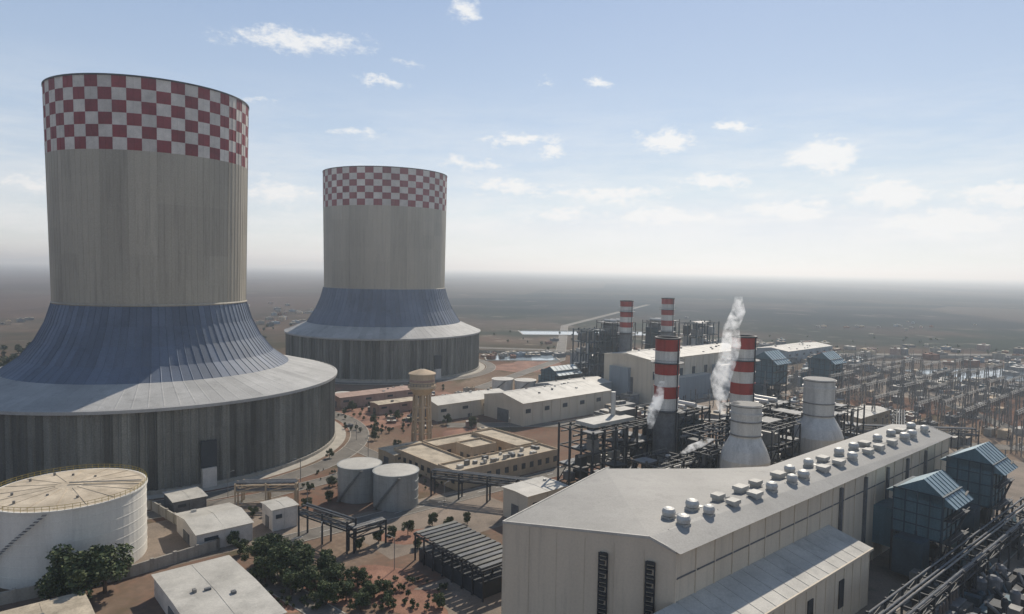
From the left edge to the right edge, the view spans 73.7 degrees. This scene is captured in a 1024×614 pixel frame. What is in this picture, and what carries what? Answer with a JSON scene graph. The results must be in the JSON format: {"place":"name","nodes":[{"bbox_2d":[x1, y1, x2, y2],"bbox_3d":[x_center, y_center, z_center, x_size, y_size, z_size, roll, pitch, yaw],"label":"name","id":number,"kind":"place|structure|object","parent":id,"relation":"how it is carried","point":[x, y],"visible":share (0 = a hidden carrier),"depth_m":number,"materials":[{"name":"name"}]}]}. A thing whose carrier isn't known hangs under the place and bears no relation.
{"place":"outdoors","nodes":[
{"label":"outdoors","id":0,"kind":"place"},
{"bbox_2d":[0,592,94,613],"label":"service building","id":1,"kind":"structure","parent":0,"point":[73,604],"depth_m":139.45,"materials":[{"name":"white paint"}]},
{"bbox_2d":[0,256,448,269],"bbox_3d":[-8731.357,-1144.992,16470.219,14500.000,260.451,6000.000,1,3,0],"label":"hills","id":2,"kind":"structure","parent":0,"point":[45,260],"depth_m":14755.21,"materials":[{"name":"grey"}]},
{"bbox_2d":[345,384,487,429],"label":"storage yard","id":3,"kind":"structure","parent":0,"point":[391,418],"depth_m":331.94,"materials":[{"name":"soil"}]},
{"bbox_2d":[408,360,435,441],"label":"water tower","id":4,"kind":"structure","parent":0,"point":[421,384],"depth_m":282.83,"materials":[{"name":"concrete"}]},
{"bbox_2d":[0,263,1023,613],"bbox_3d":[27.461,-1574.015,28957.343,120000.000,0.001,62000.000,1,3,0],"label":"ground","id":5,"kind":"structure","parent":0,"point":[968,313],"depth_m":1155.70,"materials":[{"name":"brown soil"}]},
{"bbox_2d":[0,342,30,366],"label":"distant trees","id":6,"kind":"object","parent":5,"relation":"on","point":[4,359],"visible":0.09,"depth_m":496.96,"materials":[{"name":"green plant"}]},
{"bbox_2d":[34,563,71,599],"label":"tree","id":7,"kind":"object","parent":5,"relation":"on","point":[52,579],"visible":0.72,"depth_m":147.87,"materials":[{"name":"green plant"}]},
{"bbox_2d":[0,464,147,589],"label":"storage tank","id":8,"kind":"object","parent":5,"relation":"on","point":[41,516],"visible":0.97,"depth_m":161.05,"materials":[{"name":"metal"}]},
{"bbox_2d":[45,543,117,596],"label":"tree","id":9,"kind":"object","parent":5,"relation":"on","point":[59,556],"visible":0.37,"depth_m":151.19,"materials":[{"name":"green plant"}]},
{"bbox_2d":[59,550,109,598],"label":"tree","id":10,"kind":"object","parent":5,"relation":"on","point":[77,577],"visible":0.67,"depth_m":147.51,"materials":[{"name":"green plant"}]},
{"bbox_2d":[75,543,133,593],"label":"tree","id":11,"kind":"object","parent":5,"relation":"on","point":[112,569],"visible":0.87,"depth_m":151.88,"materials":[{"name":"green plant"}]},
{"bbox_2d":[0,499,219,604],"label":"containment wall","id":12,"kind":"structure","parent":5,"relation":"on","point":[13,595],"depth_m":167.99,"materials":[{"name":"concrete"}]},
{"bbox_2d":[0,301,313,326],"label":"settlement","id":13,"kind":"structure","parent":5,"relation":"on","point":[270,323],"depth_m":899.40,"materials":[{"name":"beige concrete"}]},
{"bbox_2d":[0,73,336,494],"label":"cooling tower","id":14,"kind":"structure","parent":5,"relation":"on","point":[157,357],"depth_m":245.64,"materials":[{"name":"concrete"}]},
{"bbox_2d":[151,555,286,613],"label":"service building","id":15,"kind":"structure","parent":5,"relation":"on","point":[228,584],"depth_m":145.57,"materials":[{"name":"white paint"}]},
{"bbox_2d":[240,545,264,565],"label":"tree","id":16,"kind":"object","parent":5,"relation":"on","point":[251,551],"visible":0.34,"depth_m":167.42,"materials":[{"name":"green plant"}]},
{"bbox_2d":[247,555,273,582],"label":"tree","id":17,"kind":"object","parent":5,"relation":"on","point":[259,561],"visible":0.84,"depth_m":159.49,"materials":[{"name":"green plant"}]},
{"bbox_2d":[251,534,289,556],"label":"tree","id":18,"kind":"object","parent":5,"relation":"on","point":[260,545],"visible":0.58,"depth_m":165.36,"materials":[{"name":"green plant"}]},
{"bbox_2d":[260,496,298,531],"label":"equipment shed","id":19,"kind":"structure","parent":5,"relation":"on","point":[279,513],"depth_m":194.38,"materials":[{"name":"white paint"}]},
{"bbox_2d":[265,539,293,577],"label":"tree","id":20,"kind":"object","parent":5,"relation":"on","point":[278,556],"visible":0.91,"depth_m":159.75,"materials":[{"name":"green plant"}]},
{"bbox_2d":[147,362,484,499],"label":"tower apron","id":21,"kind":"object","parent":5,"relation":"on","point":[338,441],"visible":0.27,"depth_m":267.36,"materials":[{"name":"concrete"}]},
{"bbox_2d":[298,502,356,553],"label":"pipe rack","id":22,"kind":"object","parent":5,"relation":"on","point":[314,515],"visible":0.94,"depth_m":183.35,"materials":[{"name":"metal"}]},
{"bbox_2d":[315,549,339,571],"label":"tree","id":23,"kind":"object","parent":5,"relation":"on","point":[328,559],"visible":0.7,"depth_m":162.46,"materials":[{"name":"green plant"}]},
{"bbox_2d":[336,457,381,503],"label":"storage tank","id":24,"kind":"object","parent":5,"relation":"on","point":[355,480],"visible":0.81,"depth_m":215.72,"materials":[{"name":"metal"}]},
{"bbox_2d":[348,592,372,609],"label":"tree","id":25,"kind":"object","parent":5,"relation":"on","point":[360,598],"visible":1,"depth_m":148.56,"materials":[{"name":"green plant"}]},
{"bbox_2d":[348,516,386,553],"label":"pipe rack","id":26,"kind":"object","parent":5,"relation":"on","point":[367,524],"visible":1,"depth_m":181.42,"materials":[{"name":"metal"}]},
{"bbox_2d":[284,166,480,381],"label":"cooling tower","id":27,"kind":"structure","parent":5,"relation":"on","point":[383,311],"depth_m":466.13,"materials":[{"name":"concrete"}]},
{"bbox_2d":[372,463,418,511],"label":"storage tank","id":28,"kind":"object","parent":5,"relation":"on","point":[395,487],"visible":1,"depth_m":209.53,"materials":[{"name":"metal"}]},
{"bbox_2d":[378,441,420,463],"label":"service building","id":29,"kind":"structure","parent":5,"relation":"on","point":[387,454],"depth_m":260.32,"materials":[{"name":"metal"}]},
{"bbox_2d":[271,361,560,613],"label":"soil bed","id":30,"kind":"object","parent":5,"relation":"on","point":[401,537],"visible":0.41,"depth_m":167.75,"materials":[{"name":"soil"}]},
{"bbox_2d":[279,567,303,594],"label":"tree","id":31,"kind":"object","parent":30,"relation":"on","point":[289,577],"visible":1,"depth_m":154.59,"materials":[{"name":"green plant"}]},
{"bbox_2d":[287,545,315,576],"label":"tree","id":32,"kind":"object","parent":30,"relation":"on","point":[301,558],"visible":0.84,"depth_m":159.86,"materials":[{"name":"green plant"}]},
{"bbox_2d":[295,563,329,591],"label":"tree","id":33,"kind":"object","parent":30,"relation":"on","point":[309,579],"visible":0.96,"depth_m":155.02,"materials":[{"name":"green plant"}]},
{"bbox_2d":[308,580,342,604],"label":"tree","id":34,"kind":"object","parent":30,"relation":"on","point":[327,592],"visible":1,"depth_m":149.99,"materials":[{"name":"green plant"}]},
{"bbox_2d":[326,562,353,582],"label":"tree","id":35,"kind":"object","parent":30,"relation":"on","point":[337,572],"visible":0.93,"depth_m":157.42,"materials":[{"name":"green plant"}]},
{"bbox_2d":[337,579,355,600],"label":"tree","id":36,"kind":"object","parent":30,"relation":"on","point":[347,587],"visible":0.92,"depth_m":152.68,"materials":[{"name":"green plant"}]},
{"bbox_2d":[259,574,448,610],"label":"shrubs","id":37,"kind":"object","parent":30,"relation":"on","point":[374,605],"visible":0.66,"depth_m":152.88,"materials":[{"name":"green plant"}]},
{"bbox_2d":[348,566,368,585],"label":"tree","id":38,"kind":"object","parent":30,"relation":"on","point":[361,574],"visible":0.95,"depth_m":159.44,"materials":[{"name":"green plant"}]},
{"bbox_2d":[335,386,412,408],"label":"service building","id":39,"kind":"structure","parent":30,"relation":"on","point":[359,398],"depth_m":369.05,"materials":[{"name":"beige metal"}]},
{"bbox_2d":[370,397,412,414],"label":"service building","id":40,"kind":"structure","parent":30,"relation":"on","point":[388,405],"depth_m":350.59,"materials":[{"name":"metal"}]},
{"bbox_2d":[338,384,444,432],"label":"shrubs","id":41,"kind":"object","parent":30,"relation":"on","point":[377,423],"visible":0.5,"depth_m":325.59,"materials":[{"name":"green plant"}]},
{"bbox_2d":[417,388,502,421],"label":"warehouse","id":42,"kind":"structure","parent":5,"relation":"on","point":[459,405],"depth_m":341.54,"materials":[{"name":"metal"}]},
{"bbox_2d":[394,428,557,490],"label":"office building","id":43,"kind":"structure","parent":5,"relation":"on","point":[493,451],"depth_m":254.23,"materials":[{"name":"beige concrete"}]},
{"bbox_2d":[492,377,513,390],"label":"storage tank","id":44,"kind":"object","parent":5,"relation":"on","point":[504,383],"visible":0.94,"depth_m":415.40,"materials":[{"name":"metal"}]},
{"bbox_2d":[484,354,560,360],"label":"water basin","id":45,"kind":"object","parent":5,"relation":"in","point":[541,358],"visible":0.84,"depth_m":565.39,"materials":[{"name":"liquid"}]},
{"bbox_2d":[514,378,536,389],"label":"storage tank","id":46,"kind":"object","parent":5,"relation":"on","point":[521,383],"visible":0.72,"depth_m":412.41,"materials":[{"name":"metal"}]},
{"bbox_2d":[501,476,568,517],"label":"annex building","id":47,"kind":"structure","parent":5,"relation":"on","point":[520,496],"depth_m":204.34,"materials":[{"name":"silver metal"}]},
{"bbox_2d":[484,381,610,425],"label":"warehouse","id":48,"kind":"structure","parent":5,"relation":"on","point":[535,405],"depth_m":340.95,"materials":[{"name":"silver metal"}]},
{"bbox_2d":[537,364,581,382],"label":"air filter house","id":49,"kind":"structure","parent":5,"relation":"on","point":[560,372],"depth_m":407.71,"materials":[{"name":"metal"}]},
{"bbox_2d":[534,376,611,390],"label":"warehouse","id":50,"kind":"structure","parent":5,"relation":"on","point":[602,382],"depth_m":392.60,"materials":[{"name":"silver metal"}]},
{"bbox_2d":[518,330,644,335],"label":"water basin","id":51,"kind":"object","parent":5,"relation":"on","point":[535,332],"visible":0.43,"depth_m":802.13,"materials":[{"name":"liquid"}]},
{"bbox_2d":[557,391,652,485],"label":"steel pipe structure","id":52,"kind":"object","parent":5,"relation":"on","point":[614,417],"visible":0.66,"depth_m":222.46,"materials":[{"name":"silver metal"}]},
{"bbox_2d":[595,318,635,372],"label":"heat recovery boiler","id":53,"kind":"object","parent":5,"relation":"on","point":[613,325],"visible":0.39,"depth_m":449.90,"materials":[{"name":"silver metal"}]},
{"bbox_2d":[480,336,762,359],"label":"storage yard","id":54,"kind":"structure","parent":5,"relation":"on","point":[489,355],"depth_m":583.16,"materials":[{"name":"metal"}]},
{"bbox_2d":[649,336,683,468],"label":"striped chimney","id":55,"kind":"object","parent":5,"relation":"on","point":[665,409],"visible":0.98,"depth_m":224.75,"materials":[{"name":"paint"}]},
{"bbox_2d":[635,400,710,468],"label":"heat recovery boiler","id":56,"kind":"object","parent":5,"relation":"on","point":[689,416],"visible":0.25,"depth_m":235.36,"materials":[{"name":"silver metal"}]},
{"bbox_2d":[501,422,951,613],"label":"turbine hall","id":57,"kind":"structure","parent":5,"relation":"on","point":[792,535],"depth_m":138.82,"materials":[{"name":"metal"}]},
{"bbox_2d":[479,350,1023,358],"bbox_3d":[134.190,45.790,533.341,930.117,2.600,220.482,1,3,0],"label":"perimeter wall","id":58,"kind":"structure","parent":5,"relation":"on","point":[868,356],"depth_m":616.15,"materials":[{"name":"concrete"}]},
{"bbox_2d":[754,350,791,398],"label":"air filter house","id":59,"kind":"structure","parent":5,"relation":"on","point":[773,364],"depth_m":380.56,"materials":[{"name":"metal"}]},
{"bbox_2d":[594,389,970,445],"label":"storage yard","id":60,"kind":"structure","parent":5,"relation":"on","point":[629,399],"depth_m":355.37,"materials":[{"name":"concrete"}]},
{"bbox_2d":[756,342,831,361],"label":"warehouse","id":61,"kind":"structure","parent":5,"relation":"on","point":[801,350],"depth_m":587.01,"materials":[{"name":"silver metal"}]},
{"bbox_2d":[646,417,979,449],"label":"pipe rack","id":62,"kind":"object","parent":5,"relation":"on","point":[952,433],"visible":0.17,"depth_m":294.29,"materials":[{"name":"metal"}]},
{"bbox_2d":[800,351,846,392],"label":"air filter house","id":63,"kind":"structure","parent":5,"relation":"on","point":[824,364],"depth_m":407.66,"materials":[{"name":"metal"}]},
{"bbox_2d":[828,364,855,400],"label":"substation gantry","id":64,"kind":"object","parent":5,"relation":"on","point":[853,372],"visible":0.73,"depth_m":395.97,"materials":[{"name":"metal"}]},
{"bbox_2d":[835,381,862,409],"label":"substation gantry","id":65,"kind":"object","parent":5,"relation":"on","point":[848,389],"visible":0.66,"depth_m":357.74,"materials":[{"name":"metal"}]},
{"bbox_2d":[680,338,1023,396],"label":"electrical substation","id":66,"kind":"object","parent":5,"relation":"on","point":[1016,364],"visible":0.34,"depth_m":581.34,"materials":[{"name":"metal"}]},
{"bbox_2d":[683,359,1023,456],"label":"switchgear","id":67,"kind":"object","parent":5,"relation":"on","point":[1003,433],"visible":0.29,"depth_m":374.53,"materials":[{"name":"metal"}]},
{"bbox_2d":[842,405,890,434],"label":"service building","id":68,"kind":"structure","parent":5,"relation":"on","point":[877,416],"depth_m":330.76,"materials":[{"name":"metal"}]},
{"bbox_2d":[871,380,900,419],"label":"substation gantry","id":69,"kind":"object","parent":5,"relation":"on","point":[887,394],"visible":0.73,"depth_m":342.22,"materials":[{"name":"metal"}]},
{"bbox_2d":[767,356,1023,424],"bbox_3d":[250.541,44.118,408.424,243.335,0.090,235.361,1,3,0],"label":"switchgear","id":70,"kind":"object","parent":5,"relation":"on","point":[931,388],"visible":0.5,"depth_m":385.09,"materials":[{"name":"metal"}]},
{"bbox_2d":[899,373,926,418],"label":"substation gantry","id":71,"kind":"object","parent":5,"relation":"on","point":[914,384],"visible":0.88,"depth_m":365.96,"materials":[{"name":"metal"}]},
{"bbox_2d":[913,385,942,425],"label":"substation gantry","id":72,"kind":"object","parent":5,"relation":"on","point":[929,400],"visible":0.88,"depth_m":328.26,"materials":[{"name":"metal"}]},
{"bbox_2d":[889,501,1023,613],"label":"yard machinery","id":73,"kind":"object","parent":5,"relation":"on","point":[990,594],"visible":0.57,"depth_m":157.43,"materials":[{"name":"metal"}]},
{"bbox_2d":[946,358,968,402],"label":"substation gantry","id":74,"kind":"object","parent":5,"relation":"on","point":[958,372],"visible":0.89,"depth_m":412.39,"materials":[{"name":"metal"}]},
{"bbox_2d":[898,368,1023,382],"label":"water basin","id":75,"kind":"object","parent":5,"relation":"on","point":[990,373],"visible":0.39,"depth_m":528.24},
{"bbox_2d":[930,441,1017,542],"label":"air filter house","id":76,"kind":"structure","parent":5,"relation":"on","point":[979,472],"depth_m":190.52,"materials":[{"name":"metal"}]},
{"bbox_2d":[960,392,987,444],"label":"substation gantry","id":77,"kind":"object","parent":5,"relation":"on","point":[974,409],"visible":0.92,"depth_m":313.65,"materials":[{"name":"metal"}]},
{"bbox_2d":[985,372,1005,405],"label":"substation gantry","id":78,"kind":"object","parent":5,"relation":"on","point":[995,381],"visible":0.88,"depth_m":398.35,"materials":[{"name":"metal"}]},
{"bbox_2d":[985,383,1009,428],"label":"substation gantry","id":79,"kind":"object","parent":5,"relation":"on","point":[997,399],"visible":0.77,"depth_m":337.34,"materials":[{"name":"metal"}]},
{"bbox_2d":[1005,379,1023,423],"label":"substation gantry","id":80,"kind":"object","parent":5,"relation":"on","point":[1018,391],"visible":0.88,"depth_m":353.40,"materials":[{"name":"metal"}]},
{"bbox_2d":[1010,399,1023,454],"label":"substation gantry","id":81,"kind":"object","parent":5,"relation":"on","point":[1016,412],"visible":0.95,"depth_m":289.22,"materials":[{"name":"metal"}]},
{"bbox_2d":[0,0,1023,277],"label":"sky","id":82,"kind":"structure","parent":0,"point":[831,137],"materials":[{"name":"blue"}]},
{"bbox_2d":[132,368,1023,613],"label":"pavement","id":83,"kind":"structure","parent":0,"point":[164,537],"depth_m":188.92,"materials":[{"name":"concrete"}]},
{"bbox_2d":[175,502,253,547],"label":"warehouse","id":84,"kind":"structure","parent":83,"relation":"on","point":[205,524],"depth_m":183.87,"materials":[{"name":"white paint"}]},
{"bbox_2d":[234,480,298,504],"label":"pipe rack","id":85,"kind":"object","parent":83,"relation":"on","point":[266,489],"visible":0.94,"depth_m":210.75,"materials":[{"name":"metal"}]},
{"bbox_2d":[413,521,501,601],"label":"cooler canopy","id":86,"kind":"object","parent":83,"relation":"on","point":[451,552],"visible":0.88,"depth_m":164.44,"materials":[{"name":"metal"}]},
{"bbox_2d":[430,468,532,502],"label":"pipe rack","id":87,"kind":"object","parent":83,"relation":"on","point":[478,481],"visible":0.73,"depth_m":220.32,"materials":[{"name":"metal"}]},
{"bbox_2d":[572,326,610,377],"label":"boiler","id":88,"kind":"object","parent":83,"relation":"on","point":[589,336],"visible":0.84,"depth_m":439.79,"materials":[{"name":"silver metal"}]},
{"bbox_2d":[617,300,634,351],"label":"striped chimney","id":89,"kind":"object","parent":83,"relation":"on","point":[626,311],"visible":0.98,"depth_m":426.00,"materials":[{"name":"metal"}]},
{"bbox_2d":[641,318,679,349],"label":"heat recovery boiler","id":90,"kind":"object","parent":83,"relation":"on","point":[653,329],"visible":0.32,"depth_m":470.49,"materials":[{"name":"silver metal"}]},
{"bbox_2d":[631,448,695,468],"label":"steel pipe structure","id":91,"kind":"object","parent":83,"relation":"on","point":[645,461],"visible":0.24,"depth_m":198.40,"materials":[{"name":"silver metal"}]},
{"bbox_2d":[603,343,730,403],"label":"turbine hall","id":92,"kind":"structure","parent":83,"relation":"on","point":[703,368],"depth_m":401.87,"materials":[{"name":"silver metal"}]},
{"bbox_2d":[659,298,675,335],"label":"striped chimney","id":93,"kind":"object","parent":83,"relation":"on","point":[667,309],"visible":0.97,"depth_m":439.61,"materials":[{"name":"metal"}]},
{"bbox_2d":[678,320,719,345],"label":"steel pipe structure","id":94,"kind":"object","parent":83,"relation":"on","point":[700,329],"visible":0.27,"depth_m":462.65,"materials":[{"name":"silver metal"}]},
{"bbox_2d":[686,440,722,468],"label":"steel pipe structure","id":95,"kind":"object","parent":83,"relation":"on","point":[711,450],"visible":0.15,"depth_m":204.04,"materials":[{"name":"silver metal"}]},
{"bbox_2d":[680,419,729,468],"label":"steel pipe structure","id":96,"kind":"object","parent":83,"relation":"on","point":[693,440],"visible":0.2,"depth_m":211.71,"materials":[{"name":"silver metal"}]},
{"bbox_2d":[725,334,759,425],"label":"striped chimney","id":97,"kind":"object","parent":83,"relation":"on","point":[743,359],"visible":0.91,"depth_m":229.14,"materials":[{"name":"paint"}]},
{"bbox_2d":[719,401,770,467],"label":"bypass stack","id":98,"kind":"object","parent":83,"relation":"on","point":[744,445],"visible":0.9,"depth_m":194.28,"materials":[{"name":"silver metal"}]},
{"bbox_2d":[718,394,790,440],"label":"heat recovery boiler","id":99,"kind":"object","parent":83,"relation":"on","point":[767,401],"visible":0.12,"depth_m":243.61,"materials":[{"name":"silver metal"}]},
{"bbox_2d":[761,414,800,464],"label":"steel pipe structure","id":100,"kind":"object","parent":83,"relation":"on","point":[771,437],"visible":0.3,"depth_m":218.93,"materials":[{"name":"silver metal"}]},
{"bbox_2d":[763,400,802,460],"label":"steel pipe structure","id":101,"kind":"object","parent":83,"relation":"on","point":[794,413],"visible":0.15,"depth_m":235.42,"materials":[{"name":"silver metal"}]},
{"bbox_2d":[791,376,843,455],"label":"bypass stack","id":102,"kind":"object","parent":83,"relation":"on","point":[820,427],"visible":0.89,"depth_m":223.57,"materials":[{"name":"silver metal"}]},
{"bbox_2d":[834,403,864,439],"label":"steel pipe structure","id":103,"kind":"object","parent":83,"relation":"on","point":[851,423],"visible":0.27,"depth_m":251.96,"materials":[{"name":"silver metal"}]},
{"bbox_2d":[872,469,973,577],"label":"air filter house","id":104,"kind":"structure","parent":83,"relation":"on","point":[914,516],"depth_m":168.32,"materials":[{"name":"metal"}]},
{"bbox_2d":[865,496,1023,613],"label":"pipe rack","id":105,"kind":"object","parent":83,"relation":"on","point":[934,594],"visible":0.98,"depth_m":157.05,"materials":[{"name":"metal"}]},
{"bbox_2d":[936,589,972,613],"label":"transformer","id":106,"kind":"object","parent":83,"relation":"on","point":[959,605],"visible":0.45,"depth_m":148.44,"materials":[{"name":"metal"}]},
{"bbox_2d":[985,561,1016,594],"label":"transformer","id":107,"kind":"object","parent":83,"relation":"on","point":[1011,578],"visible":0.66,"depth_m":162.17,"materials":[{"name":"metal"}]},
{"bbox_2d":[147,305,1023,613],"bbox_3d":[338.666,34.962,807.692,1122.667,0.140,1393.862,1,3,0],"label":"road","id":108,"kind":"structure","parent":0,"point":[355,443],"depth_m":239.73,"materials":[{"name":"asphalt"}]},
{"bbox_2d":[162,486,207,512],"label":"equipment shed","id":109,"kind":"structure","parent":108,"relation":"on","point":[185,499],"depth_m":206.13,"materials":[{"name":"white metal"}]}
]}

